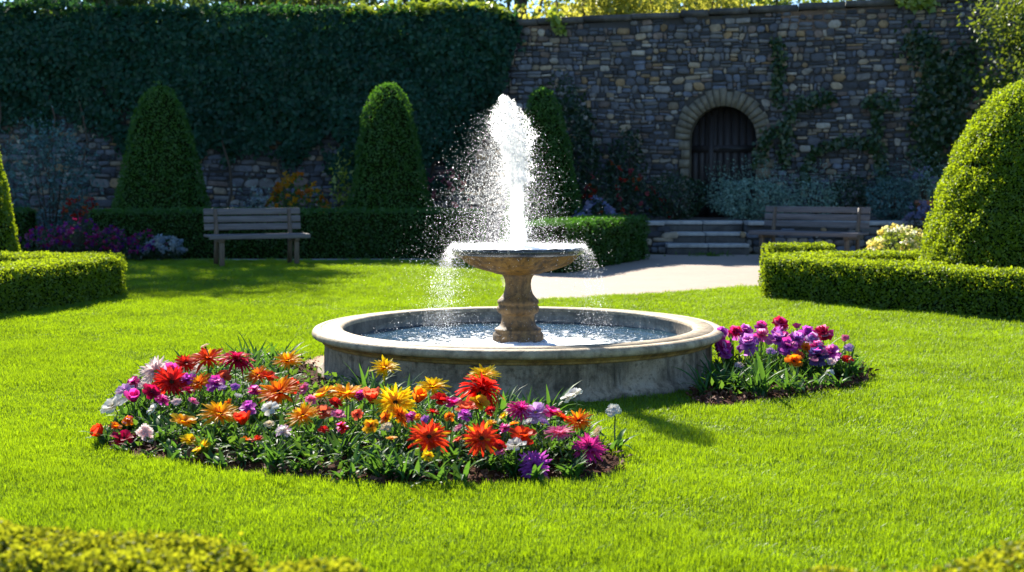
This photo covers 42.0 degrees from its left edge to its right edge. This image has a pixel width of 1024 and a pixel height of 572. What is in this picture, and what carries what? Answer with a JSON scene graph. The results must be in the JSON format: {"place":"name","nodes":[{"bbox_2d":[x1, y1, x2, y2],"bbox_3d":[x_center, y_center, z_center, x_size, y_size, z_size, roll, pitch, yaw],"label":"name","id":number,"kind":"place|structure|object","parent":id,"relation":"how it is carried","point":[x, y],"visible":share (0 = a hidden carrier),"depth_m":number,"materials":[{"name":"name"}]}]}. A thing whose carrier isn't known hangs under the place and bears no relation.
{"place":"outdoors","nodes":[
{"label":"outdoors","id":0,"kind":"place"},
{"bbox_2d":[60,224,90,252],"bbox_3d":[-7.203,-0.773,22.208,0.636,0.510,0.636,0,5,0],"label":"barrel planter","id":1,"kind":"object","parent":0,"point":[75,235],"visible":0.16,"depth_m":21.92,"materials":[{"name":"brown wood"}]},
{"bbox_2d":[59,195,98,224],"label":"potted plant","id":2,"kind":"object","parent":1,"relation":"in","point":[66,210],"visible":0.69,"depth_m":22.08,"materials":[{"name":"plant"}]},
{"bbox_2d":[38,243,154,259],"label":"border soil","id":3,"kind":"structure","parent":0,"point":[55,247],"depth_m":24.66,"materials":[{"name":"brown soil"}]},
{"bbox_2d":[13,205,39,251],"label":"yew hedge","id":4,"kind":"object","parent":3,"relation":"on","point":[26,219],"visible":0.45,"depth_m":22.09,"materials":[{"name":"green plant"}]},
{"bbox_2d":[0,97,113,248],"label":"feathery shrub","id":5,"kind":"object","parent":3,"relation":"on","point":[45,224],"visible":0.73,"depth_m":24.23,"materials":[{"name":"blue plant"}]},
{"bbox_2d":[48,217,105,252],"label":"bedding plant","id":6,"kind":"object","parent":3,"relation":"on","point":[71,234],"visible":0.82,"depth_m":20.51,"materials":[{"name":"purple plant"}]},
{"bbox_2d":[111,81,211,212],"bbox_3d":[-6.024,-2.028,22.908,2.104,3.036,2.032,0,5,0],"label":"cone topiary","id":7,"kind":"object","parent":3,"relation":"on","point":[160,171],"visible":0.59,"depth_m":22.47,"materials":[{"name":"green plant"}]},
{"bbox_2d":[231,171,278,207],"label":"pale perennial","id":8,"kind":"object","parent":3,"relation":"on","point":[254,199],"visible":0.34,"depth_m":22.63,"materials":[{"name":"plant"}]},
{"bbox_2d":[88,206,487,258],"bbox_3d":[-3.610,-0.862,21.696,6.436,0.906,0.904,0,5,0],"label":"yew hedge","id":9,"kind":"object","parent":3,"relation":"on","point":[379,233],"visible":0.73,"depth_m":21.38,"materials":[{"name":"green plant"}]},
{"bbox_2d":[265,171,331,212],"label":"coneflower clump","id":10,"kind":"object","parent":3,"relation":"on","point":[292,178],"visible":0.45,"depth_m":22.68,"materials":[{"name":"orange plant"}]},
{"bbox_2d":[327,143,354,212],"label":"pale perennial","id":11,"kind":"object","parent":3,"relation":"on","point":[338,198],"visible":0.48,"depth_m":23.08,"materials":[{"name":"green plant"}]},
{"bbox_2d":[344,81,433,212],"bbox_3d":[-2.160,-1.998,22.905,1.865,3.011,1.877,0,5,0],"label":"cone topiary","id":12,"kind":"object","parent":3,"relation":"on","point":[387,175],"visible":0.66,"depth_m":22.50,"materials":[{"name":"green plant"}]},
{"bbox_2d":[423,168,472,212],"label":"rose bush","id":13,"kind":"object","parent":3,"relation":"on","point":[448,183],"visible":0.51,"depth_m":24.28,"materials":[{"name":"green plant"}]},
{"bbox_2d":[497,86,582,242],"bbox_3d":[0.557,-2.040,23.532,1.690,2.950,1.675,0,5,0],"label":"cone topiary","id":14,"kind":"object","parent":3,"relation":"on","point":[542,110],"visible":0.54,"depth_m":23.13,"materials":[{"name":"green plant"}]},
{"bbox_2d":[540,69,608,214],"bbox_3d":[1.044,-2.370,25.083,1.593,3.396,1.297,0,5,0],"label":"dark shrub","id":15,"kind":"object","parent":3,"relation":"on","point":[580,122],"visible":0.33,"depth_m":24.90,"materials":[{"name":"green plant"}]},
{"bbox_2d":[572,194,617,216],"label":"hydrangea bush","id":16,"kind":"object","parent":3,"relation":"on","point":[586,211],"visible":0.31,"depth_m":22.63,"materials":[{"name":"blue plant"}]},
{"bbox_2d":[577,160,670,219],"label":"rose bush","id":17,"kind":"object","parent":3,"relation":"on","point":[621,199],"visible":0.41,"depth_m":23.82,"materials":[{"name":"green plant"}]},
{"bbox_2d":[0,246,1023,571],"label":"lawn","id":18,"kind":"structure","parent":0,"point":[538,516],"depth_m":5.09,"materials":[{"name":"green plant"}]},
{"bbox_2d":[0,152,21,256],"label":"cone topiary","id":19,"kind":"object","parent":18,"relation":"on","point":[8,235],"visible":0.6,"depth_m":16.16,"materials":[{"name":"green plant"}]},
{"bbox_2d":[18,224,72,257],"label":"bedding plant","id":20,"kind":"object","parent":18,"relation":"on","point":[46,246],"visible":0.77,"depth_m":20.50,"materials":[{"name":"purple plant"}]},
{"bbox_2d":[0,250,127,313],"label":"box hedge","id":21,"kind":"object","parent":18,"relation":"on","point":[33,281],"visible":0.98,"depth_m":13.24,"materials":[{"name":"green plant"}]},
{"bbox_2d":[4,0,188,22],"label":"tree","id":22,"kind":"object","parent":18,"relation":"on","point":[128,3],"visible":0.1,"depth_m":30.34,"materials":[{"name":"green plant"}]},
{"bbox_2d":[85,225,135,259],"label":"bedding plant","id":23,"kind":"object","parent":18,"relation":"on","point":[108,231],"visible":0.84,"depth_m":20.53,"materials":[{"name":"purple plant"}]},
{"bbox_2d":[109,228,169,260],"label":"bedding plant","id":24,"kind":"object","parent":18,"relation":"on","point":[137,255],"visible":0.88,"depth_m":20.50,"materials":[{"name":"purple plant"}]},
{"bbox_2d":[139,233,187,260],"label":"bedding plant","id":25,"kind":"object","parent":18,"relation":"on","point":[161,240],"visible":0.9,"depth_m":20.58,"materials":[{"name":"white plant"}]},
{"bbox_2d":[0,517,374,571],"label":"privet hedge","id":26,"kind":"object","parent":18,"relation":"on","point":[25,548],"visible":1,"depth_m":3.01,"materials":[{"name":"green plant"}]},
{"bbox_2d":[203,208,310,266],"bbox_3d":[-3.753,-0.713,19.590,1.480,0.854,0.546,-2,5,-24],"label":"garden bench","id":27,"kind":"object","parent":18,"relation":"on","point":[220,239],"visible":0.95,"depth_m":19.64,"materials":[{"name":"grey wood"}]},
{"bbox_2d":[138,0,386,22],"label":"tree","id":28,"kind":"object","parent":18,"relation":"on","point":[191,3],"visible":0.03,"depth_m":40.20,"materials":[{"name":"green plant"}]},
{"bbox_2d":[246,0,379,21],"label":"tree","id":29,"kind":"object","parent":18,"relation":"on","point":[316,2],"visible":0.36,"depth_m":30.82,"materials":[{"name":"green plant"}]},
{"bbox_2d":[108,362,624,487],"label":"flower bed soil","id":30,"kind":"structure","parent":18,"relation":"on","point":[609,464],"depth_m":5.75,"materials":[{"name":"brown soil"}]},
{"bbox_2d":[87,423,111,443],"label":"tulip flower","id":31,"kind":"object","parent":30,"relation":"on","point":[98,430],"visible":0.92,"depth_m":6.27,"materials":[{"name":"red plant"}]},
{"bbox_2d":[99,393,127,421],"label":"open flower","id":32,"kind":"object","parent":30,"relation":"on","point":[109,405],"visible":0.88,"depth_m":6.57,"materials":[{"name":"white plant"}]},
{"bbox_2d":[103,427,136,446],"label":"open flower","id":33,"kind":"object","parent":30,"relation":"on","point":[121,436],"visible":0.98,"depth_m":6.22,"materials":[{"name":"red plant"}]},
{"bbox_2d":[138,356,168,405],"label":"daisy flower","id":34,"kind":"object","parent":30,"relation":"on","point":[149,370],"visible":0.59,"depth_m":6.98,"materials":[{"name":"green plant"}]},
{"bbox_2d":[135,423,171,444],"bbox_3d":[-1.646,0.692,6.202,0.172,0.114,0.146,0,5,0],"label":"floret cluster","id":35,"kind":"object","parent":30,"relation":"on","point":[144,429],"visible":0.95,"depth_m":6.17,"materials":[{"name":"white plant"}]},
{"bbox_2d":[152,365,193,413],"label":"daisy flower","id":36,"kind":"object","parent":30,"relation":"on","point":[169,378],"visible":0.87,"depth_m":6.79,"materials":[{"name":"red plant"}]},
{"bbox_2d":[169,413,196,434],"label":"open flower","id":37,"kind":"object","parent":30,"relation":"on","point":[182,420],"visible":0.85,"depth_m":6.25,"materials":[{"name":"orange plant"}]},
{"bbox_2d":[186,371,218,408],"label":"daisy flower","id":38,"kind":"object","parent":30,"relation":"on","point":[198,382],"visible":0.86,"depth_m":6.77,"materials":[{"name":"orange plant"}]},
{"bbox_2d":[188,347,228,400],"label":"daisy flower","id":39,"kind":"object","parent":30,"relation":"on","point":[200,356],"visible":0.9,"depth_m":6.95,"materials":[{"name":"orange plant"}]},
{"bbox_2d":[196,401,240,438],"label":"daisy flower","id":40,"kind":"object","parent":30,"relation":"on","point":[218,411],"visible":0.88,"depth_m":6.25,"materials":[{"name":"orange plant"}]},
{"bbox_2d":[216,351,261,401],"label":"daisy flower","id":41,"kind":"object","parent":30,"relation":"on","point":[237,360],"visible":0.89,"depth_m":6.87,"materials":[{"name":"red plant"}]},
{"bbox_2d":[227,365,270,408],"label":"daisy flower","id":42,"kind":"object","parent":30,"relation":"on","point":[254,375],"visible":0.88,"depth_m":6.78,"materials":[{"name":"orange plant"}]},
{"bbox_2d":[254,375,303,430],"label":"daisy flower","id":43,"kind":"object","parent":30,"relation":"on","point":[276,391],"visible":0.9,"depth_m":6.45,"materials":[{"name":"orange plant"}]},
{"bbox_2d":[272,350,306,412],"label":"daisy flower","id":44,"kind":"object","parent":30,"relation":"on","point":[288,359],"visible":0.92,"depth_m":6.81,"materials":[{"name":"orange plant"}]},
{"bbox_2d":[284,401,320,446],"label":"daisy flower","id":45,"kind":"object","parent":30,"relation":"on","point":[302,414],"visible":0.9,"depth_m":6.07,"materials":[{"name":"orange plant"}]},
{"bbox_2d":[321,382,365,435],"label":"daisy flower","id":46,"kind":"object","parent":30,"relation":"on","point":[347,392],"visible":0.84,"depth_m":6.34,"materials":[{"name":"orange plant"}]},
{"bbox_2d":[356,355,400,417],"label":"daisy flower","id":47,"kind":"object","parent":30,"relation":"on","point":[384,364],"visible":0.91,"depth_m":6.67,"materials":[{"name":"yellow plant"}]},
{"bbox_2d":[371,382,417,444],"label":"daisy flower","id":48,"kind":"object","parent":30,"relation":"on","point":[400,397],"visible":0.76,"depth_m":6.13,"materials":[{"name":"yellow plant"}]},
{"bbox_2d":[406,418,450,466],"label":"daisy flower","id":49,"kind":"object","parent":30,"relation":"on","point":[431,435],"visible":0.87,"depth_m":5.70,"materials":[{"name":"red plant"}]},
{"bbox_2d":[416,376,452,421],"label":"daisy flower","id":50,"kind":"object","parent":30,"relation":"on","point":[431,384],"visible":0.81,"depth_m":6.38,"materials":[{"name":"yellow plant"}]},
{"bbox_2d":[455,373,504,433],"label":"daisy flower","id":51,"kind":"object","parent":30,"relation":"on","point":[484,387],"visible":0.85,"depth_m":6.14,"materials":[{"name":"red plant"}]},
{"bbox_2d":[461,420,500,469],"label":"daisy flower","id":52,"kind":"object","parent":30,"relation":"on","point":[481,437],"visible":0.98,"depth_m":5.65,"materials":[{"name":"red plant"}]},
{"bbox_2d":[465,363,500,423],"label":"daisy flower","id":53,"kind":"object","parent":30,"relation":"on","point":[487,371],"visible":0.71,"depth_m":6.39,"materials":[{"name":"yellow plant"}]},
{"bbox_2d":[109,357,879,484],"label":"mulch chips","id":54,"kind":"object","parent":30,"relation":"on","point":[717,398],"visible":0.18,"depth_m":6.09,"materials":[{"name":"brown wood"}]},
{"bbox_2d":[130,354,867,479],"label":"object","id":55,"kind":"object","parent":30,"relation":"on","point":[360,406],"visible":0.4,"depth_m":6.29,"materials":[{"name":"green plant"}]},
{"bbox_2d":[496,400,533,438],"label":"daisy flower","id":56,"kind":"object","parent":30,"relation":"on","point":[518,409],"visible":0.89,"depth_m":5.92,"materials":[{"name":"pink plant"}]},
{"bbox_2d":[508,425,541,454],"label":"open flower","id":57,"kind":"object","parent":30,"relation":"on","point":[523,432],"visible":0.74,"depth_m":5.71,"materials":[{"name":"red plant"}]},
{"bbox_2d":[518,450,552,480],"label":"daisy flower","id":58,"kind":"object","parent":30,"relation":"on","point":[538,468],"visible":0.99,"depth_m":5.55,"materials":[{"name":"purple plant"}]},
{"bbox_2d":[524,402,563,446],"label":"open flower","id":59,"kind":"object","parent":30,"relation":"on","point":[538,409],"visible":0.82,"depth_m":5.93,"materials":[{"name":"purple plant"}]},
{"bbox_2d":[543,424,586,464],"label":"daisy flower","id":60,"kind":"object","parent":30,"relation":"on","point":[559,431],"visible":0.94,"depth_m":5.76,"materials":[{"name":"pink plant"}]},
{"bbox_2d":[558,408,593,450],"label":"daisy flower","id":61,"kind":"object","parent":30,"relation":"on","point":[579,420],"visible":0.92,"depth_m":5.91,"materials":[{"name":"orange plant"}]},
{"bbox_2d":[560,433,607,464],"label":"daisy flower","id":62,"kind":"object","parent":30,"relation":"on","point":[592,446],"visible":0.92,"depth_m":5.73,"materials":[{"name":"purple plant"}]},
{"bbox_2d":[605,403,638,450],"bbox_3d":[0.503,0.648,6.095,0.154,0.212,0.217,1,5,18],"label":"floret cluster","id":63,"kind":"object","parent":30,"relation":"on","point":[619,441],"visible":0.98,"depth_m":6.10,"materials":[{"name":"white plant"}]},
{"bbox_2d":[106,325,863,486],"bbox_3d":[0.029,0.553,7.265,4.554,0.356,3.921,0,5,0],"label":"bed foliage","id":64,"kind":"object","parent":18,"relation":"on","point":[576,468],"visible":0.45,"depth_m":6.32,"materials":[{"name":"green plant"}]},
{"bbox_2d":[0,0,1023,242],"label":"stone wall","id":65,"kind":"structure","parent":18,"relation":"on","point":[685,92],"depth_m":25.52,"materials":[{"name":"grey stone"}]},
{"bbox_2d":[0,0,525,241],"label":"climbing ivy","id":66,"kind":"object","parent":65,"relation":"attached to","point":[224,78],"visible":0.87,"depth_m":25.90,"materials":[{"name":"green plant"}]},
{"bbox_2d":[346,0,513,20],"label":"ivy crest","id":67,"kind":"object","parent":65,"relation":"on","point":[425,7],"visible":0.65,"depth_m":25.82,"materials":[{"name":"green plant"}]},
{"bbox_2d":[545,4,567,35],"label":"coping sprig","id":68,"kind":"object","parent":65,"relation":"attached to","point":[555,19],"visible":1,"depth_m":25.79,"materials":[{"name":"green plant"}]},
{"bbox_2d":[691,108,755,215],"bbox_3d":[4.112,-2.403,25.849,1.247,2.088,0.187,1,5,13],"label":"door","id":69,"kind":"structure","parent":65,"relation":"in","point":[717,124],"depth_m":25.80,"materials":[{"name":"brown wood"}]},
{"bbox_2d":[769,35,788,109],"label":"wall creeper","id":70,"kind":"object","parent":65,"relation":"attached to","point":[777,75],"depth_m":24.96,"materials":[{"name":"green plant"}]},
{"bbox_2d":[750,87,837,169],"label":"wall creeper","id":71,"kind":"object","parent":65,"relation":"attached to","point":[765,138],"depth_m":24.99,"materials":[{"name":"green plant"}]},
{"bbox_2d":[795,133,878,185],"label":"wall creeper","id":72,"kind":"object","parent":65,"relation":"attached to","point":[818,150],"depth_m":24.85,"materials":[{"name":"green plant"}]},
{"bbox_2d":[861,90,900,192],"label":"wall creeper","id":73,"kind":"object","parent":65,"relation":"attached to","point":[877,117],"depth_m":24.63,"materials":[{"name":"green plant"}]},
{"bbox_2d":[895,0,940,14],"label":"coping sprig","id":74,"kind":"object","parent":65,"relation":"attached to","point":[913,6],"visible":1,"depth_m":24.30,"materials":[{"name":"green plant"}]},
{"bbox_2d":[893,20,989,195],"bbox_3d":[7.832,-3.220,24.366,1.717,3.301,0.385,1,5,12],"label":"wall creeper","id":75,"kind":"object","parent":65,"relation":"attached to","point":[944,103],"depth_m":24.34,"materials":[{"name":"green plant"}]},
{"bbox_2d":[312,243,723,401],"bbox_3d":[0.040,0.159,8.770,2.688,0.864,2.688,0,5,0],"label":"fountain","id":76,"kind":"object","parent":18,"relation":"on","point":[608,368],"visible":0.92,"depth_m":8.20,"materials":[{"name":"stone"}]},
{"bbox_2d":[487,94,538,246],"bbox_3d":[0.005,-0.754,8.704,0.321,0.998,0.303,-4,6,-43],"label":"water jet","id":77,"kind":"object","parent":76,"relation":"on","point":[520,238],"visible":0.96,"depth_m":8.66},
{"bbox_2d":[361,108,666,345],"bbox_3d":[0.032,-0.383,8.729,2.107,1.572,2.079,0,5,0],"label":"water spray","id":78,"kind":"object","parent":76,"relation":"on","point":[452,245],"visible":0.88,"depth_m":8.68,"materials":[{"name":"white liquid"}]},
{"bbox_2d":[451,0,649,18],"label":"tree","id":79,"kind":"object","parent":18,"relation":"on","point":[521,4],"visible":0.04,"depth_m":38.98,"materials":[{"name":"yellow plant"}]},
{"bbox_2d":[513,0,658,18],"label":"tree","id":80,"kind":"object","parent":18,"relation":"on","point":[614,7],"visible":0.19,"depth_m":29.19,"materials":[{"name":"yellow plant"}]},
{"bbox_2d":[599,0,775,14],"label":"tree","id":81,"kind":"object","parent":18,"relation":"on","point":[668,6],"visible":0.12,"depth_m":28.86,"materials":[{"name":"yellow plant"}]},
{"bbox_2d":[657,0,843,11],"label":"tree","id":82,"kind":"object","parent":18,"relation":"on","point":[778,2],"visible":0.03,"depth_m":39.08,"materials":[{"name":"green plant"}]},
{"bbox_2d":[690,372,872,406],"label":"iris bed soil","id":83,"kind":"structure","parent":18,"relation":"on","point":[726,399],"depth_m":7.66,"materials":[{"name":"brown soil"}]},
{"bbox_2d":[734,333,770,371],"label":"iris flower","id":84,"kind":"object","parent":83,"relation":"on","point":[747,341],"visible":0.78,"depth_m":8.39,"materials":[{"name":"purple plant"}]},
{"bbox_2d":[777,336,797,369],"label":"iris flower","id":85,"kind":"object","parent":83,"relation":"on","point":[788,346],"visible":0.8,"depth_m":8.35,"materials":[{"name":"purple plant"}]},
{"bbox_2d":[808,344,829,376],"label":"iris flower","id":86,"kind":"object","parent":83,"relation":"on","point":[817,354],"visible":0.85,"depth_m":8.24,"materials":[{"name":"purple plant"}]},
{"bbox_2d":[645,220,922,253],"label":"retaining wall","id":87,"kind":"structure","parent":18,"relation":"on","point":[658,238],"depth_m":22.84,"materials":[{"name":"stone"}]},
{"bbox_2d":[756,248,1023,319],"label":"box hedge","id":88,"kind":"object","parent":18,"relation":"on","point":[894,279],"visible":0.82,"depth_m":12.91,"materials":[{"name":"green plant"}]},
{"bbox_2d":[802,531,1023,571],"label":"privet hedge","id":89,"kind":"object","parent":18,"relation":"on","point":[983,561],"visible":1,"depth_m":2.96,"materials":[{"name":"green plant"}]},
{"bbox_2d":[915,78,1023,267],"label":"beehive topiary","id":90,"kind":"object","parent":18,"relation":"on","point":[978,194],"visible":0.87,"depth_m":13.03,"materials":[{"name":"green plant"}]},
{"bbox_2d":[525,213,650,272],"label":"yew hedge","id":91,"kind":"object","parent":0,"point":[612,239],"visible":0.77,"depth_m":19.28,"materials":[{"name":"green plant"}]},
{"bbox_2d":[501,254,850,299],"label":"path","id":92,"kind":"structure","parent":0,"point":[656,273],"depth_m":17.42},
{"bbox_2d":[661,220,749,254],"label":"stone steps","id":93,"kind":"structure","parent":92,"relation":"on","point":[720,236],"depth_m":22.89,"materials":[{"name":"grey stone"}]},
{"bbox_2d":[760,241,835,253],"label":"box hedge","id":94,"kind":"object","parent":92,"relation":"on","point":[774,247],"visible":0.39,"depth_m":16.99,"materials":[{"name":"green plant"}]},
{"bbox_2d":[748,206,870,260],"bbox_3d":[4.568,-0.788,20.500,1.800,0.854,0.546,4,6,39],"label":"garden bench","id":95,"kind":"object","parent":92,"relation":"on","point":[774,223],"visible":0.9,"depth_m":20.53,"materials":[{"name":"brown wood"}]},
{"bbox_2d":[901,200,932,248],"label":"hydrangea bush","id":96,"kind":"object","parent":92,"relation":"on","point":[919,214],"visible":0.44,"depth_m":22.52,"materials":[{"name":"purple plant"}]},
{"bbox_2d":[644,217,916,220],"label":"terrace ground","id":97,"kind":"structure","parent":0,"point":[702,218],"depth_m":24.87,"materials":[{"name":"grey stone"}]},
{"bbox_2d":[603,124,647,214],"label":"dark shrub","id":98,"kind":"object","parent":97,"relation":"on","point":[617,159],"visible":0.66,"depth_m":25.23,"materials":[{"name":"green plant"}]},
{"bbox_2d":[643,169,711,219],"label":"dark shrub","id":99,"kind":"object","parent":97,"relation":"on","point":[685,210],"visible":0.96,"depth_m":23.79,"materials":[{"name":"green plant"}]},
{"bbox_2d":[689,155,806,219],"bbox_3d":[4.304,-1.719,23.872,1.923,1.271,1.872,3,6,35],"label":"silver shrub","id":100,"kind":"object","parent":97,"relation":"on","point":[766,187],"visible":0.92,"depth_m":23.65,"materials":[{"name":"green plant"}]},
{"bbox_2d":[778,159,852,213],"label":"silver shrub","id":101,"kind":"object","parent":97,"relation":"on","point":[814,202],"visible":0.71,"depth_m":23.75,"materials":[{"name":"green plant"}]},
{"bbox_2d":[824,172,874,214],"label":"dark shrub","id":102,"kind":"object","parent":97,"relation":"on","point":[857,189],"visible":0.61,"depth_m":24.03,"materials":[{"name":"green plant"}]},
{"bbox_2d":[853,156,933,219],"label":"silver shrub","id":103,"kind":"object","parent":97,"relation":"on","point":[889,196],"visible":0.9,"depth_m":23.62,"materials":[{"name":"blue plant"}]},
{"bbox_2d":[914,200,933,219],"bbox_3d":[7.269,-1.334,23.468,0.390,0.350,0.390,0,5,0],"label":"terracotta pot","id":104,"kind":"object","parent":97,"relation":"on","point":[928,202],"visible":0.38,"depth_m":23.33,"materials":[{"name":"ceramic"}]},
{"bbox_2d":[893,150,947,209],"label":"potted plant","id":105,"kind":"object","parent":104,"relation":"in","point":[924,193],"visible":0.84,"depth_m":23.40,"materials":[{"name":"green plant"}]},
{"bbox_2d":[866,223,922,251],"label":"marguerite bush","id":106,"kind":"object","parent":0,"point":[883,232],"visible":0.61,"depth_m":18.10,"materials":[{"name":"white plant"}]},
{"bbox_2d":[942,0,1023,111],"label":"tree","id":107,"kind":"object","parent":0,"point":[1016,15],"visible":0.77,"depth_m":22.57,"materials":[{"name":"green plant"}]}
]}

